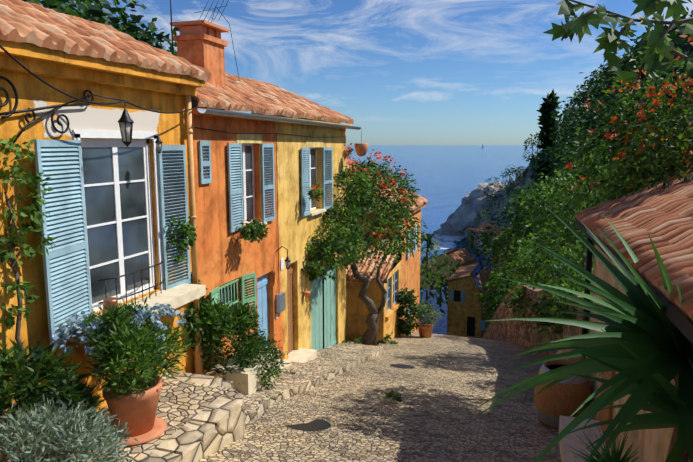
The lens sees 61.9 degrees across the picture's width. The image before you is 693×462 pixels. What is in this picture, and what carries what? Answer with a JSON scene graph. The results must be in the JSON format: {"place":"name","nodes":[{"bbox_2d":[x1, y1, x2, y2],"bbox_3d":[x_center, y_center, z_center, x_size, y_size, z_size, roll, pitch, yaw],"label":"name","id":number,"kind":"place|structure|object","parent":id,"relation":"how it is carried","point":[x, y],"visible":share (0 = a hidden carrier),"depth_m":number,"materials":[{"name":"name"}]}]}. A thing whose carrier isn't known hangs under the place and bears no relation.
{"place":"outdoors","nodes":[
{"label":"outdoors","id":0,"kind":"place"},
{"bbox_2d":[40,0,692,144],"label":"sky","id":1,"kind":"structure","parent":0,"point":[406,72],"materials":[{"name":"blue"}]},
{"bbox_2d":[198,332,586,461],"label":"street","id":2,"kind":"structure","parent":0,"point":[447,386],"depth_m":10.06,"materials":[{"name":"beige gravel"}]},
{"bbox_2d":[0,0,210,461],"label":"house","id":3,"kind":"structure","parent":2,"relation":"on","point":[100,113],"depth_m":7.57,"materials":[{"name":"paint"}]},
{"bbox_2d":[28,0,367,374],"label":"house","id":4,"kind":"structure","parent":2,"relation":"on","point":[273,156],"depth_m":12.73,"materials":[{"name":"paint"}]},
{"bbox_2d":[18,342,383,461],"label":"terrace ledge","id":5,"kind":"object","parent":2,"relation":"on","point":[202,416],"visible":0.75,"depth_m":8.33,"materials":[{"name":"stone"}]},
{"bbox_2d":[0,135,440,461],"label":"plants","id":6,"kind":"object","parent":2,"relation":"on","point":[40,415],"visible":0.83,"depth_m":6.51,"materials":[{"name":"green plant"}]},
{"bbox_2d":[102,321,432,446],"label":"flower pots","id":7,"kind":"object","parent":2,"relation":"on","point":[145,424],"visible":0.58,"depth_m":7.00,"materials":[{"name":"ceramic"}]},
{"bbox_2d":[284,364,414,430],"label":"manhole covers","id":8,"kind":"object","parent":2,"relation":"on","point":[318,424],"visible":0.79,"depth_m":8.93,"materials":[{"name":"metal"}]},
{"bbox_2d":[301,149,428,345],"bbox_3d":[-0.138,0.784,18.087,3.763,6.639,6.976,5,10,29],"label":"flowering tree","id":9,"kind":"object","parent":2,"relation":"on","point":[343,239],"visible":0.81,"depth_m":18.29,"materials":[{"name":"green plant"}]},
{"bbox_2d":[482,285,583,357],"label":"stone wall","id":10,"kind":"structure","parent":2,"relation":"on","point":[515,331],"depth_m":21.72,"materials":[{"name":"brown stone"}]},
{"bbox_2d":[534,336,590,428],"bbox_3d":[3.906,2.818,10.463,0.970,1.500,1.740,3,9,17],"label":"pot","id":11,"kind":"object","parent":2,"relation":"on","point":[568,397],"visible":0.42,"depth_m":9.73,"materials":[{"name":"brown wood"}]},
{"bbox_2d":[476,204,692,461],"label":"yucca plant","id":12,"kind":"object","parent":2,"relation":"on","point":[641,344],"visible":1,"depth_m":4.12,"materials":[{"name":"green plant"}]},
{"bbox_2d":[559,166,692,461],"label":"house","id":13,"kind":"structure","parent":2,"relation":"on","point":[663,218],"depth_m":6.54,"materials":[{"name":"brown tile"}]},
{"bbox_2d":[565,34,692,211],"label":"flowering bush","id":14,"kind":"object","parent":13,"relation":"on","point":[652,153],"visible":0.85,"depth_m":10.13,"materials":[{"name":"green plant"}]},
{"bbox_2d":[346,145,540,334],"bbox_3d":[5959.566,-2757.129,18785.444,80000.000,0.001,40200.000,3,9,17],"label":"sea","id":15,"kind":"structure","parent":0,"point":[448,178],"depth_m":1246.18,"materials":[{"name":"blue liquid"}]},
{"bbox_2d":[468,101,690,333],"bbox_3d":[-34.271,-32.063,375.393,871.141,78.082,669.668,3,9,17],"label":"terrain","id":16,"kind":"structure","parent":0,"point":[519,184],"depth_m":298.52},
{"bbox_2d":[21,0,692,313],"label":"hillside trees","id":17,"kind":"object","parent":16,"relation":"on","point":[96,12],"visible":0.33,"depth_m":73.14,"materials":[{"name":"green plant"}]},
{"bbox_2d":[346,157,427,341],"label":"house","id":18,"kind":"structure","parent":16,"relation":"on","point":[403,273],"depth_m":21.22,"materials":[{"name":"paint"}]},
{"bbox_2d":[421,233,440,267],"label":"palm tree","id":19,"kind":"object","parent":16,"relation":"on","point":[427,237],"visible":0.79,"depth_m":74.61,"materials":[{"name":"green plant"}]},
{"bbox_2d":[445,263,491,337],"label":"house","id":20,"kind":"structure","parent":16,"relation":"on","point":[466,317],"depth_m":60.77,"materials":[{"name":"paint"}]},
{"bbox_2d":[433,181,504,237],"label":"headland rocks","id":21,"kind":"object","parent":16,"relation":"on","point":[457,223],"visible":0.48,"depth_m":365.02,"materials":[{"name":"grey stone"}]},
{"bbox_2d":[420,107,578,318],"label":"trees","id":22,"kind":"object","parent":16,"relation":"on","point":[463,256],"depth_m":102.53,"materials":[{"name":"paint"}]},
{"bbox_2d":[530,88,560,223],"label":"cypress tree","id":23,"kind":"object","parent":16,"relation":"on","point":[551,102],"visible":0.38,"depth_m":109.77,"materials":[{"name":"green plant"}]},
{"bbox_2d":[473,96,634,339],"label":"bushes","id":24,"kind":"object","parent":16,"relation":"on","point":[552,231],"visible":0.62,"depth_m":24.78,"materials":[{"name":"green plant"}]},
{"bbox_2d":[543,0,692,85],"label":"branch","id":25,"kind":"object","parent":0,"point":[610,40],"visible":1,"depth_m":3.16,"materials":[{"name":"green plant"}]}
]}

